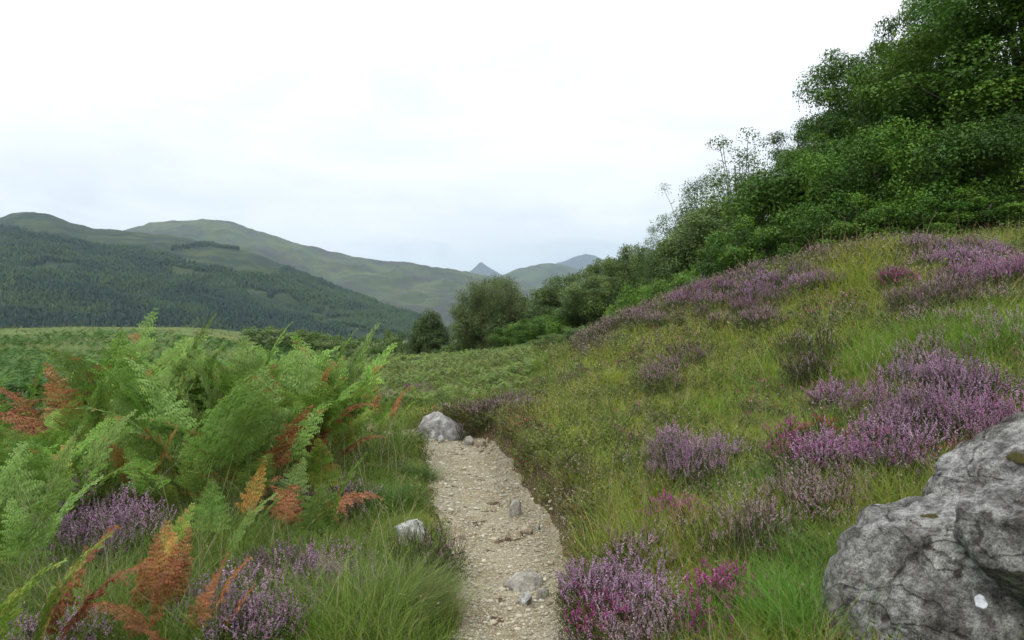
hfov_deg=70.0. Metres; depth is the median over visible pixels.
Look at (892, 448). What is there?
heather bush
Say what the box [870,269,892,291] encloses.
heather bush
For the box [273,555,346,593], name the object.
heather bush
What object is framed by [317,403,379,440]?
dead bracken plant
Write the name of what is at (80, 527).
heather bush
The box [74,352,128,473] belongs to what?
bracken plant
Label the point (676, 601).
heather bush
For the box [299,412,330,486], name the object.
dead bracken plant
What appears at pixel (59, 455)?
bracken plant
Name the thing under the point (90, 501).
heather bush
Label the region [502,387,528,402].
heather bush
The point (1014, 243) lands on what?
bush
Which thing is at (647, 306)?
heather bush
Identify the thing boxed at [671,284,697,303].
heather bush
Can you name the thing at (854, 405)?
heather bush
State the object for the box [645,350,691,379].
heather bush
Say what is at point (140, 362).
bracken plant
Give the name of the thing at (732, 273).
heather bush
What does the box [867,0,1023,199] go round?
broadleaf tree
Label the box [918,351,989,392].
heather bush
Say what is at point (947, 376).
heather bush
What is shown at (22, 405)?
dead bracken plant
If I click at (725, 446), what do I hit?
heather bush
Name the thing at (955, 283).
heather bush
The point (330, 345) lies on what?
shrub
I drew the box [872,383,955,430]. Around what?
heather bush
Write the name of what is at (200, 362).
bracken plant
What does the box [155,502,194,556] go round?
bracken plant
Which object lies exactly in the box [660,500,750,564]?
heather bush
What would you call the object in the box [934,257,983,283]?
heather bush
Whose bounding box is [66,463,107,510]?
bracken plant
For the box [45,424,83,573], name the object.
bracken plant
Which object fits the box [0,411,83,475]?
dead bracken plant
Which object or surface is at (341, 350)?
bracken plant
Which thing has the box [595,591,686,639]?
heather bush
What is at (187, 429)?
bracken plant
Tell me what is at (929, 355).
heather bush
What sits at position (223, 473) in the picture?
bracken plant
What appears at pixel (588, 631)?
heather bush
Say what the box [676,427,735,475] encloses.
heather bush
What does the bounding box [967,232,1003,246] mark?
heather bush
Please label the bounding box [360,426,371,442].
bracken plant
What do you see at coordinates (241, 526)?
bracken plant
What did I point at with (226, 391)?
bracken plant
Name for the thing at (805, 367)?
heather bush
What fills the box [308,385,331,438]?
bracken plant
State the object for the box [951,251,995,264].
heather bush
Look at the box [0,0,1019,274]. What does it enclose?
sky
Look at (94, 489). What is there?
bracken plant
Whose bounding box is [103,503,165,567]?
heather bush
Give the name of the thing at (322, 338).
shrub
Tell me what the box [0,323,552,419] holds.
bracken field
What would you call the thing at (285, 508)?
dead bracken plant
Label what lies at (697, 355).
heather bush
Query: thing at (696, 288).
heather bush
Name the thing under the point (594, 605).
heather bush
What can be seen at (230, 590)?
heather bush
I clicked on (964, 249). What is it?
heather bush
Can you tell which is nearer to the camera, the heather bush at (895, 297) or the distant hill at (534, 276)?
the heather bush at (895, 297)
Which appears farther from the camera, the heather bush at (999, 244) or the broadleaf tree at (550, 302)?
the broadleaf tree at (550, 302)
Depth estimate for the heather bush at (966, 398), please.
4.70 m
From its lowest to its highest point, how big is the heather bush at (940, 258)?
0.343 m
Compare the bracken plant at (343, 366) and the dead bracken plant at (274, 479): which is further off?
the bracken plant at (343, 366)
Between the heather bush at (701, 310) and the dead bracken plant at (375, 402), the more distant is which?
the heather bush at (701, 310)
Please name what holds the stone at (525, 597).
on the path
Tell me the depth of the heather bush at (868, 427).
4.67 m
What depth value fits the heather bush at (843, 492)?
3.92 m
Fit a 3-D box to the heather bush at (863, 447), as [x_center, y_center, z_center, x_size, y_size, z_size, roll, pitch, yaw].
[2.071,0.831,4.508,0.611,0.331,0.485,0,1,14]
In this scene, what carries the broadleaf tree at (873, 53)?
on the ground at (486, 434)
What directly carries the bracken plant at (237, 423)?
on the ground at (486, 434)
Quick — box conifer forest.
[0,223,455,340]
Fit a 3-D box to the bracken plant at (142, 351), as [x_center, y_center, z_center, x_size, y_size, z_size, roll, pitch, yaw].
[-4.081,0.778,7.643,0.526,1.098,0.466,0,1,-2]
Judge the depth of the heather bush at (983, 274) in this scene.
8.16 m
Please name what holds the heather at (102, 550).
on the ground at (486, 434)
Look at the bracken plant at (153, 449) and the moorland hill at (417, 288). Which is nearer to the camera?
the bracken plant at (153, 449)
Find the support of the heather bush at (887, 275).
on the ground at (486, 434)
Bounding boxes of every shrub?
[224,326,305,350]
[272,329,325,352]
[307,332,351,348]
[310,339,357,353]
[331,334,373,354]
[340,351,378,362]
[357,345,395,356]
[361,334,403,354]
[371,329,412,356]
[399,356,419,360]
[401,333,422,355]
[430,343,465,353]
[474,349,511,354]
[513,339,555,348]
[527,333,564,348]
[553,326,587,343]
[687,234,734,280]
[701,213,800,277]
[750,201,871,261]
[812,191,930,244]
[863,192,991,239]
[888,166,1005,211]
[915,186,1023,236]
[964,192,1023,228]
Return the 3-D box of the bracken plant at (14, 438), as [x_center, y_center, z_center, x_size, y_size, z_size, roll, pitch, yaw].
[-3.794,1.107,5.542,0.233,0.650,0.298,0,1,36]
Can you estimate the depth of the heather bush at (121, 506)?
4.62 m
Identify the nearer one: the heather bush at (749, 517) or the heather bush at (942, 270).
the heather bush at (749, 517)
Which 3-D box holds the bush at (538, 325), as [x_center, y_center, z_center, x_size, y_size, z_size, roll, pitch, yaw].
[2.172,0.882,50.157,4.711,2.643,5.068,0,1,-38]
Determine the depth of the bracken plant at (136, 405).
5.80 m
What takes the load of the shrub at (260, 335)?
on the ground at (486, 434)
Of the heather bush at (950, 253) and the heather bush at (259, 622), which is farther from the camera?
the heather bush at (950, 253)
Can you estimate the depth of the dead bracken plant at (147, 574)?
3.57 m
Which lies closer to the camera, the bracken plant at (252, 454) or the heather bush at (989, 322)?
the bracken plant at (252, 454)
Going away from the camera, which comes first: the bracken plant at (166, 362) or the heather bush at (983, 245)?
the bracken plant at (166, 362)
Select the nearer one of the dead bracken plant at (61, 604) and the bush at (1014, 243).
the dead bracken plant at (61, 604)
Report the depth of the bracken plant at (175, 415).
5.58 m
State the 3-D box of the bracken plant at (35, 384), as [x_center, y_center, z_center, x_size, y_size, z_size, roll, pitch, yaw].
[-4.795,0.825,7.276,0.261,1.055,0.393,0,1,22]
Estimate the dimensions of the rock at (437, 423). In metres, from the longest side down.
0.640 x 0.608 x 0.516 m
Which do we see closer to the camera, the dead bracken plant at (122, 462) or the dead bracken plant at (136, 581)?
the dead bracken plant at (136, 581)
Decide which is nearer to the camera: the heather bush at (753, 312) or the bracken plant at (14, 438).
the bracken plant at (14, 438)
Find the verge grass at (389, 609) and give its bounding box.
[0,339,585,639]
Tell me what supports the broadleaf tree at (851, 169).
on the ground at (486, 434)
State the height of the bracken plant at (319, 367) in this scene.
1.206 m
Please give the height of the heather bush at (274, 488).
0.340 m
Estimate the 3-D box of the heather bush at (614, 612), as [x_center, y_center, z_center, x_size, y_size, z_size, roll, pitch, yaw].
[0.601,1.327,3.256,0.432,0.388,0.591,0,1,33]
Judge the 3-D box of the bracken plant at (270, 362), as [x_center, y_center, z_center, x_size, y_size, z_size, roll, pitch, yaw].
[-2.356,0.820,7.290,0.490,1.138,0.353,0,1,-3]
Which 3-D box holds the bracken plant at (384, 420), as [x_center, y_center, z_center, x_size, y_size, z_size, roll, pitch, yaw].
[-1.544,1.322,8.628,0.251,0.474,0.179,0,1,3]
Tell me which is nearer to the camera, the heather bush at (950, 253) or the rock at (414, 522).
the rock at (414, 522)
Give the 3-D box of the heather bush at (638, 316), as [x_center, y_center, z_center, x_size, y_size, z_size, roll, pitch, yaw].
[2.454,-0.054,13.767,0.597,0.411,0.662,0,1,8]
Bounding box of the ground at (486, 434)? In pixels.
[0,178,1023,639]
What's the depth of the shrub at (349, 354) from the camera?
47.97 m
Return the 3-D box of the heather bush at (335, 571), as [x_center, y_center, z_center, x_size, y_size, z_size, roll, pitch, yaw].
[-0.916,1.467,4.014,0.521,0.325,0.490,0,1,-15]
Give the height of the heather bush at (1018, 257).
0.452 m
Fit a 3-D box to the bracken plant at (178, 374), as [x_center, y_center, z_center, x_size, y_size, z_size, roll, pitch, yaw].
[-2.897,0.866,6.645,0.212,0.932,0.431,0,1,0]
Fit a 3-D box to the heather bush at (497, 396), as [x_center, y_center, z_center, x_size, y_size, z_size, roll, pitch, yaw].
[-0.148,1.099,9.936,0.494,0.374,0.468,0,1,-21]
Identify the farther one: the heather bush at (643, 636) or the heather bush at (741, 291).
the heather bush at (741, 291)
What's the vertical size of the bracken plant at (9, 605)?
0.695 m
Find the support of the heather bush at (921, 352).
on the ground at (486, 434)
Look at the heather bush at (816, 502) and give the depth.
3.85 m
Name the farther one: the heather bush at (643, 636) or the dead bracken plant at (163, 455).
the dead bracken plant at (163, 455)
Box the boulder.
[818,412,1023,639]
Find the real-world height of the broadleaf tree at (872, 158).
3.318 m
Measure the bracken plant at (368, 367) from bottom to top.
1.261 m
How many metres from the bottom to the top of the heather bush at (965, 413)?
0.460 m
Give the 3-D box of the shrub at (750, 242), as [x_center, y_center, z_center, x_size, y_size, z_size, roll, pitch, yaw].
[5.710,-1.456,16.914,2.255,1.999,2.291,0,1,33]
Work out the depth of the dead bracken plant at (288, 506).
4.93 m
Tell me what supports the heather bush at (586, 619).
on the ground at (486, 434)
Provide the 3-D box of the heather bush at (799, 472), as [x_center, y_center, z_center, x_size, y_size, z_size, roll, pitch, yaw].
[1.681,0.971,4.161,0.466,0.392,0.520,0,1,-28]
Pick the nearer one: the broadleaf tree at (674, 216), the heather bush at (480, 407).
the heather bush at (480, 407)
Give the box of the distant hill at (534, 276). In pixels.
[499,263,584,288]
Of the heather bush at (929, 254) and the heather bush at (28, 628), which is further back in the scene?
the heather bush at (929, 254)
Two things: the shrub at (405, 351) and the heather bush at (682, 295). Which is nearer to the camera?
the heather bush at (682, 295)
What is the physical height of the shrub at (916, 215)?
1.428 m
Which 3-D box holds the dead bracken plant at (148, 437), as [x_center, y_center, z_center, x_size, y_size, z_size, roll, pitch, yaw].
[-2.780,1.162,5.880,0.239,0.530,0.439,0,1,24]
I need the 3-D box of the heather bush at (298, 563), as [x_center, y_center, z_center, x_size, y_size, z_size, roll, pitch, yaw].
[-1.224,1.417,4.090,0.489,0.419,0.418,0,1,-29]
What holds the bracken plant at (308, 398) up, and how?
on the ground at (486, 434)
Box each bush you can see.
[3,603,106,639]
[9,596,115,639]
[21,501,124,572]
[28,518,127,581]
[30,506,118,569]
[31,503,122,563]
[42,469,124,524]
[42,484,128,531]
[85,480,165,548]
[86,487,176,558]
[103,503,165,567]
[161,574,244,634]
[171,579,260,639]
[185,553,290,624]
[194,586,293,639]
[198,589,310,639]
[202,581,318,639]
[220,544,298,592]
[239,530,313,594]
[247,470,307,509]
[253,539,333,597]
[256,580,328,639]
[257,474,315,523]
[259,472,317,517]
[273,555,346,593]
[282,544,363,595]
[296,557,384,605]
[300,535,378,573]
[314,471,382,518]
[327,485,375,534]
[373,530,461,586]
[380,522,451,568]
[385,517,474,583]
[441,396,472,421]
[448,399,473,422]
[452,418,473,440]
[455,418,481,440]
[463,396,491,413]
[463,400,492,423]
[467,401,504,427]
[477,395,508,408]
[480,396,511,420]
[486,388,515,403]
[490,394,522,410]
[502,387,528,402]
[507,393,541,412]
[550,563,653,637]
[552,554,656,614]
[553,553,660,611]
[553,600,645,639]
[557,576,632,639]
[557,589,641,639]
[568,599,625,639]
[578,583,682,639]
[584,537,675,607]
[590,533,688,574]
[592,574,690,639]
[594,580,698,639]
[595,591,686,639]
[596,519,681,572]
[597,537,692,600]
[600,283,652,319]
[600,313,623,328]
[605,521,683,573]
[606,599,700,639]
[612,558,709,638]
[617,308,640,327]
[620,306,645,323]
[628,308,646,325]
[630,360,673,391]
[634,490,698,532]
[635,267,691,305]
[638,300,658,314]
[639,307,665,326]
[641,360,686,397]
[642,429,701,474]
[642,444,708,493]
[644,490,702,536]
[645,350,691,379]
[646,309,672,326]
[646,415,705,452]
[658,491,713,529]
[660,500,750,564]
[662,437,730,494]
[663,287,689,310]
[663,336,702,360]
[668,289,694,309]
[670,343,711,368]
[670,503,739,560]
[670,563,768,631]
[671,265,706,291]
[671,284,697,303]
[674,592,757,639]
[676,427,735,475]
[680,557,771,609]
[684,279,710,296]
[688,286,719,310]
[689,429,751,462]
[690,302,723,319]
[694,274,717,288]
[694,512,795,571]
[694,557,770,614]
[701,304,738,330]
[705,273,740,296]
[707,287,740,309]
[711,484,806,545]
[713,491,794,552]
[718,499,797,554]
[721,277,747,292]
[722,498,810,569]
[726,269,746,282]
[728,294,760,316]
[729,287,758,315]
[729,307,761,333]
[732,281,763,301]
[732,302,775,328]
[736,304,774,328]
[739,275,770,294]
[739,493,810,544]
[740,268,766,281]
[741,275,772,299]
[741,284,770,302]
[741,304,772,325]
[742,295,778,313]
[743,303,791,333]
[747,258,773,273]
[755,265,788,285]
[756,469,824,518]
[758,281,794,308]
[759,429,806,476]
[760,278,797,298]
[760,414,812,455]
[767,327,816,359]
[767,460,855,517]
[768,266,801,291]
[775,342,841,385]
[775,471,859,539]
[781,349,836,388]
[782,465,864,531]
[784,256,816,282]
[784,348,839,386]
[784,419,870,483]
[784,444,846,477]
[786,270,817,297]
[786,462,885,527]
[788,422,859,463]
[789,479,853,529]
[792,451,888,503]
[794,450,864,486]
[795,319,852,361]
[795,441,839,471]
[796,405,837,444]
[796,427,899,481]
[797,266,835,294]
[798,415,876,481]
[800,264,851,290]
[800,377,867,409]
[801,370,867,410]
[803,240,830,258]
[803,243,833,262]
[817,249,849,266]
[825,377,893,425]
[828,424,889,448]
[840,409,934,458]
[847,407,926,457]
[851,425,939,492]
[856,367,917,411]
[856,430,933,493]
[857,398,931,451]
[867,347,930,392]
[868,375,966,433]
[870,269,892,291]
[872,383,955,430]
[875,258,922,288]
[878,280,923,305]
[879,279,932,313]
[879,329,947,375]
[880,265,910,286]
[881,267,921,293]
[888,324,964,364]
[888,386,971,449]
[893,406,973,465]
[895,227,942,253]
[896,319,951,352]
[900,294,956,320]
[901,244,955,268]
[901,280,963,307]
[901,301,965,331]
[903,282,954,311]
[908,345,976,383]
[910,346,962,388]
[912,232,960,256]
[913,349,967,386]
[914,379,987,430]
[915,271,953,299]
[915,351,1009,401]
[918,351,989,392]
[920,377,986,434]
[922,247,956,268]
[925,434,955,461]
[927,256,983,286]
[927,349,1016,405]
[929,265,979,288]
[930,272,986,303]
[932,298,992,330]
[932,376,1019,440]
[933,241,980,263]
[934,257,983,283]
[934,355,1023,406]
[935,246,975,265]
[935,337,996,366]
[936,381,1018,450]
[937,282,988,313]
[939,268,987,299]
[942,244,985,261]
[942,251,1009,283]
[947,233,986,248]
[948,251,992,280]
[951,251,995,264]
[954,397,1017,441]
[960,256,1023,293]
[960,389,1021,436]
[963,315,1023,363]
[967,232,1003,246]
[967,248,1019,269]
[968,278,1023,309]
[969,306,1014,340]
[970,301,1023,338]
[972,239,1011,255]
[972,377,1023,425]
[980,245,1016,255]
[983,255,1023,284]
[988,241,1013,250]
[992,250,1023,284]
[996,251,1023,281]
[1004,240,1023,248]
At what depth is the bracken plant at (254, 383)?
5.46 m
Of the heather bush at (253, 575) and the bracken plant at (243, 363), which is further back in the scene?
the bracken plant at (243, 363)
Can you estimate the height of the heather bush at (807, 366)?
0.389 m
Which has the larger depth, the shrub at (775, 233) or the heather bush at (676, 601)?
the shrub at (775, 233)
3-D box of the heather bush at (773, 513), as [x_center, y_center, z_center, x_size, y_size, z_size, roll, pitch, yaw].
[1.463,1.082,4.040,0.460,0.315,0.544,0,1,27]
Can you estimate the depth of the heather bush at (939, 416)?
4.55 m
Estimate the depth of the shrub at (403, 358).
44.80 m
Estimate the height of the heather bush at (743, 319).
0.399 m
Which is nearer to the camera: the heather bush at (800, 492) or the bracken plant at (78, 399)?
the heather bush at (800, 492)
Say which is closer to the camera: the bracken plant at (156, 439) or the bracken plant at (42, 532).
the bracken plant at (42, 532)
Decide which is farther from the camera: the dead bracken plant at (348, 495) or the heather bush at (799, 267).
the heather bush at (799, 267)
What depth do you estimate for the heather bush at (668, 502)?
4.50 m
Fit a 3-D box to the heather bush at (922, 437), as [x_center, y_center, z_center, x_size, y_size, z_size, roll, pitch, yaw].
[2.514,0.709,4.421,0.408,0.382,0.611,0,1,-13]
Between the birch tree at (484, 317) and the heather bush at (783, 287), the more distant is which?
the birch tree at (484, 317)
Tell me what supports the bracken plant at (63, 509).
on the ground at (486, 434)
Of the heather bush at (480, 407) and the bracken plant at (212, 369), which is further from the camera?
the heather bush at (480, 407)
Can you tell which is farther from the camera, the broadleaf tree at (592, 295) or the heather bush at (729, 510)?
the broadleaf tree at (592, 295)
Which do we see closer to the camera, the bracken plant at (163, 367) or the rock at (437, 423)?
the bracken plant at (163, 367)
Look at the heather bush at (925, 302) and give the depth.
7.78 m
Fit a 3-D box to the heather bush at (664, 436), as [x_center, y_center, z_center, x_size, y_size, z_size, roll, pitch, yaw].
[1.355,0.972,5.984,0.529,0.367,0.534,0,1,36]
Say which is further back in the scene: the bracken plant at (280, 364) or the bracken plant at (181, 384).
the bracken plant at (280, 364)
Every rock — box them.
[394,519,424,541]
[417,411,465,440]
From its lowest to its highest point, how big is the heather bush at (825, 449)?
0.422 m
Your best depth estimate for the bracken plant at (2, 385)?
7.15 m
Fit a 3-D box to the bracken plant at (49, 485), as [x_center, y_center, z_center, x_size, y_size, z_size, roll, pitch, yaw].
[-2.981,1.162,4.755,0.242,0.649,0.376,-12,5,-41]
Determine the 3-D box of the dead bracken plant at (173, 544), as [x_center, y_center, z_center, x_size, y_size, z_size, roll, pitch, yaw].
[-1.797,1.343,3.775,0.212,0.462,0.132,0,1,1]
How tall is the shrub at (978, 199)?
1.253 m
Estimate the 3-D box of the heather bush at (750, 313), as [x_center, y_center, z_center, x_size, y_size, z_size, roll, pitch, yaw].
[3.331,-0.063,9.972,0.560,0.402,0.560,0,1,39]
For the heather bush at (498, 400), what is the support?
on the ground at (486, 434)
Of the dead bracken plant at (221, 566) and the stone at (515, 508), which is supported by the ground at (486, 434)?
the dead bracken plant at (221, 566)
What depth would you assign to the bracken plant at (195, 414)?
6.00 m
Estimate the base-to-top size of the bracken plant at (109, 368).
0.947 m
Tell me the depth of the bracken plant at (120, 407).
7.18 m
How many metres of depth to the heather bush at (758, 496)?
4.02 m
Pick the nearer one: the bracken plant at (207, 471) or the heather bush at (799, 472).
the heather bush at (799, 472)
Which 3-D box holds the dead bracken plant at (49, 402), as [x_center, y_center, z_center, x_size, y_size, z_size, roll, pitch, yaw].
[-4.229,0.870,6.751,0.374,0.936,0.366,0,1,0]
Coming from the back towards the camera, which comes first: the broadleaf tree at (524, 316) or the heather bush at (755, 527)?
the broadleaf tree at (524, 316)
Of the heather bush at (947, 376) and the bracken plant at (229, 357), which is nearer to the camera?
the heather bush at (947, 376)
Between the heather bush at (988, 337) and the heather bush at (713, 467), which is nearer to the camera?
the heather bush at (713, 467)
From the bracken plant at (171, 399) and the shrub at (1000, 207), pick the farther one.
the shrub at (1000, 207)
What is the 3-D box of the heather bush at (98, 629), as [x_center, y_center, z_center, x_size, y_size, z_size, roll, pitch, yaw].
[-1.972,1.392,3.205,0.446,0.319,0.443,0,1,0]
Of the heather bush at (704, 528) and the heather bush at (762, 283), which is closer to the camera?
the heather bush at (704, 528)
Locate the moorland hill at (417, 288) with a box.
[123,219,558,326]
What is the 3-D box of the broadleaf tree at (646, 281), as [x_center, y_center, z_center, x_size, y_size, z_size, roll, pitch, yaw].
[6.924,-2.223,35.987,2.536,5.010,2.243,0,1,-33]
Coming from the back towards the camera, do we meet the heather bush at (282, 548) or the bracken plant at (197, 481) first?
the bracken plant at (197, 481)
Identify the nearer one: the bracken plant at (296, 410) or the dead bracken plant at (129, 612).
the dead bracken plant at (129, 612)
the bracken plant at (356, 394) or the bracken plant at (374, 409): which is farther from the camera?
the bracken plant at (374, 409)
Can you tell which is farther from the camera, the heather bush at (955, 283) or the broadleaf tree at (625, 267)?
the broadleaf tree at (625, 267)
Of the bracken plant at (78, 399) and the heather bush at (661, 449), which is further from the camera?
the bracken plant at (78, 399)
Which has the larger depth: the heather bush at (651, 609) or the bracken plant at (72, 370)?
the bracken plant at (72, 370)
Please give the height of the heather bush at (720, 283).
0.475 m
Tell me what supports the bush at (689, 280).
on the ground at (486, 434)
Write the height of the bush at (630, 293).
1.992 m
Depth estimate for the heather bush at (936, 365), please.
5.65 m
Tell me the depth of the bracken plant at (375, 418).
9.16 m
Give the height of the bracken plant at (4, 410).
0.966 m
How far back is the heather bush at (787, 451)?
4.84 m
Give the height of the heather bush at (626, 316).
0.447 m
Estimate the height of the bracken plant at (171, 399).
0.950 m
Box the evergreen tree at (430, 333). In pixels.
[400,308,455,359]
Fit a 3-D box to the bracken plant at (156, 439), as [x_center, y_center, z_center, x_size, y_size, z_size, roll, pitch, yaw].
[-2.659,1.043,5.318,0.827,0.901,0.462,0,1,1]
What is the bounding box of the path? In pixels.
[366,419,571,639]
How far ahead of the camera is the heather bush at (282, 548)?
4.14 m
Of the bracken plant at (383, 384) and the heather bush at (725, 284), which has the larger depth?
the heather bush at (725, 284)
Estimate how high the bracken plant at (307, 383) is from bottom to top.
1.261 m
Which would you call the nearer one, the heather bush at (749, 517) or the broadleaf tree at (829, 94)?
the heather bush at (749, 517)
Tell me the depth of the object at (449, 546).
4.39 m
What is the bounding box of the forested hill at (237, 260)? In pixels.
[0,212,406,340]
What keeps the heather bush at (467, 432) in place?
on the ground at (486, 434)
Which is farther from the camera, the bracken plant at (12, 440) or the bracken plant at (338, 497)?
the bracken plant at (12, 440)
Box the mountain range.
[469,254,604,276]
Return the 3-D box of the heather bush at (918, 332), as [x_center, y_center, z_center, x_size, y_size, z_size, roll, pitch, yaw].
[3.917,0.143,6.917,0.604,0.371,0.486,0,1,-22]
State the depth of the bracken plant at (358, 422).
6.72 m
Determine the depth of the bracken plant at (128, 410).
6.03 m
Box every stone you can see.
[437,435,443,441]
[457,532,465,540]
[464,436,473,445]
[476,439,485,447]
[504,569,542,591]
[505,531,510,539]
[507,499,510,510]
[509,499,521,517]
[520,525,531,534]
[520,592,531,604]
[536,588,548,599]
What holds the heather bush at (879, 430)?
on the ground at (486, 434)
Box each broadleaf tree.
[448,322,483,351]
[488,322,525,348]
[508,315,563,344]
[515,296,559,329]
[525,273,582,320]
[540,302,597,338]
[553,273,634,329]
[567,257,617,320]
[597,242,649,308]
[630,226,668,295]
[642,246,668,294]
[649,173,733,278]
[651,198,756,279]
[656,224,705,291]
[668,127,782,234]
[703,162,830,266]
[760,147,905,256]
[765,128,818,218]
[773,109,873,214]
[790,46,932,192]
[790,115,1020,241]
[828,37,951,178]
[851,0,1004,184]
[858,0,1023,193]
[866,104,1023,215]
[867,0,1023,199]
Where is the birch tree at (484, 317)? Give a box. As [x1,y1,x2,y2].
[448,273,533,350]
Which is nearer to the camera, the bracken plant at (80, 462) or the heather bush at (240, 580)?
the heather bush at (240, 580)
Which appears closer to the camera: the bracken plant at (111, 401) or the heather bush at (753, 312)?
the bracken plant at (111, 401)
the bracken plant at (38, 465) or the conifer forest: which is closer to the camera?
the bracken plant at (38, 465)
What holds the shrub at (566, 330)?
on the ground at (486, 434)
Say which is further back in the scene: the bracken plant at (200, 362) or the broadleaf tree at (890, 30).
the broadleaf tree at (890, 30)
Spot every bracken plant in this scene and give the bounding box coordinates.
[0,376,10,408]
[0,387,54,431]
[0,394,20,446]
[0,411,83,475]
[0,412,29,435]
[0,421,27,470]
[0,425,36,469]
[0,430,17,471]
[0,440,49,519]
[0,443,16,480]
[0,443,26,497]
[0,444,59,520]
[0,473,74,581]
[0,498,53,580]
[0,510,9,549]
[0,519,29,557]
[0,557,69,639]
[7,428,66,461]
[18,437,76,510]
[20,350,54,410]
[20,441,81,513]
[28,435,83,467]
[29,409,65,446]
[30,373,67,407]
[31,447,71,504]
[32,531,112,639]
[34,476,102,573]
[40,346,113,417]
[40,370,75,421]
[41,362,83,420]
[42,524,120,639]
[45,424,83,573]
[47,400,86,453]
[47,429,82,478]
[60,562,151,639]
[63,364,87,404]
[65,451,83,487]
[66,396,84,426]
[66,433,103,474]
[66,459,104,486]
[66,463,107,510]
[71,418,110,483]
[72,427,105,456]
[72,440,91,454]
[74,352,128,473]
[74,405,198,501]
[76,329,136,403]
[77,389,121,441]
[77,409,137,520]
[77,600,164,638]
[78,467,120,520]
[80,388,93,417]
[85,459,139,512]
[87,358,153,460]
[96,471,117,509]
[99,413,155,492]
[100,356,126,417]
[101,436,146,501]
[102,342,154,399]
[103,339,152,396]
[104,308,158,411]
[106,352,139,430]
[108,370,165,447]
[108,430,143,492]
[111,397,134,417]
[114,348,143,403]
[121,447,170,523]
[122,347,157,395]
[124,358,196,507]
[124,625,169,639]
[125,558,151,614]
[129,467,168,518]
[130,534,174,629]
[131,335,206,443]
[133,378,188,472]
[135,350,185,422]
[135,416,221,487]
[138,350,204,477]
[140,425,164,492]
[142,435,184,466]
[142,520,183,582]
[144,374,191,474]
[144,544,183,626]
[145,347,204,442]
[146,532,180,617]
[149,389,209,504]
[149,574,165,629]
[150,424,178,501]
[152,484,182,507]
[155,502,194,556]
[157,527,193,625]
[161,352,206,473]
[166,384,192,477]
[168,313,216,398]
[169,336,202,400]
[172,379,206,462]
[172,407,198,474]
[174,366,207,419]
[174,433,218,504]
[176,347,224,452]
[181,470,219,514]
[183,339,221,458]
[183,573,221,632]
[184,345,204,406]
[184,370,259,524]
[186,479,231,551]
[188,350,208,381]
[190,463,210,510]
[191,390,232,485]
[192,343,224,462]
[192,370,250,498]
[196,378,267,485]
[196,384,273,511]
[198,550,229,631]
[206,341,256,395]
[210,359,300,478]
[211,457,239,500]
[211,556,252,618]
[212,390,277,510]
[213,362,251,403]
[214,345,252,395]
[215,361,242,395]
[216,335,263,402]
[216,491,277,593]
[222,583,255,637]
[229,453,278,515]
[230,351,281,385]
[232,444,267,504]
[234,433,273,507]
[234,456,267,542]
[248,418,280,511]
[249,476,280,510]
[249,494,284,548]
[250,362,279,394]
[250,365,302,481]
[251,345,286,388]
[254,369,280,418]
[257,322,292,386]
[262,405,315,510]
[262,419,296,477]
[263,485,303,539]
[265,401,304,475]
[269,485,307,544]
[270,347,305,389]
[271,457,311,542]
[274,342,326,472]
[274,357,304,464]
[277,387,308,472]
[279,359,315,405]
[280,398,331,478]
[286,399,338,478]
[288,381,353,462]
[288,483,344,546]
[290,332,331,445]
[290,445,330,493]
[292,346,339,383]
[293,341,332,407]
[297,491,384,537]
[297,492,318,541]
[298,406,315,469]
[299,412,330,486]
[301,361,332,454]
[301,438,344,505]
[302,378,366,481]
[304,355,343,407]
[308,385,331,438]
[312,328,357,440]
[313,350,356,470]
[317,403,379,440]
[318,453,366,549]
[327,383,369,443]
[328,360,352,445]
[328,408,377,465]
[332,373,355,462]
[334,435,388,464]
[338,322,379,455]
[340,380,390,458]
[343,399,353,462]
[344,368,378,455]
[346,343,396,466]
[347,385,386,447]
[352,395,388,443]
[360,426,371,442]
[362,377,381,434]
[369,398,392,423]
[373,411,392,439]
[386,385,411,431]
[398,400,417,425]
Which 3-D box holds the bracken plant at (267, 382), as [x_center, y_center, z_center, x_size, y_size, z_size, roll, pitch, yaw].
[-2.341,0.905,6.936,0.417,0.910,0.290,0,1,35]
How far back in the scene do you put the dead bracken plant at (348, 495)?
5.01 m
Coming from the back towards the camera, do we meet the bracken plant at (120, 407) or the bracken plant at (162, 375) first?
the bracken plant at (120, 407)
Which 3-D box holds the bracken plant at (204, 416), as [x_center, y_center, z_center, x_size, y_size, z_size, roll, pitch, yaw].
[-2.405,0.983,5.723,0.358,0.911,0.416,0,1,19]
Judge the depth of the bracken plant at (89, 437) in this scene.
5.93 m
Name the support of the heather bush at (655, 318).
on the ground at (486, 434)
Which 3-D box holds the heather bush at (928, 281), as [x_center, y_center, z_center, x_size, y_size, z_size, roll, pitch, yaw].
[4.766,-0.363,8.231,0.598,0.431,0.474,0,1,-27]
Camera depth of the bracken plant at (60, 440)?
5.09 m
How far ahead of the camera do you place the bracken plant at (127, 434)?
5.38 m
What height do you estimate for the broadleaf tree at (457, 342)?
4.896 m
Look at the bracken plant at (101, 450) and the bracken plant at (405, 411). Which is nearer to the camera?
the bracken plant at (101, 450)
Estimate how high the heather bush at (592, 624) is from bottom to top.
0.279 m
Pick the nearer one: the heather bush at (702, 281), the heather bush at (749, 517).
the heather bush at (749, 517)
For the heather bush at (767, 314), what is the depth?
9.44 m
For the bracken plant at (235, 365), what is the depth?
7.66 m

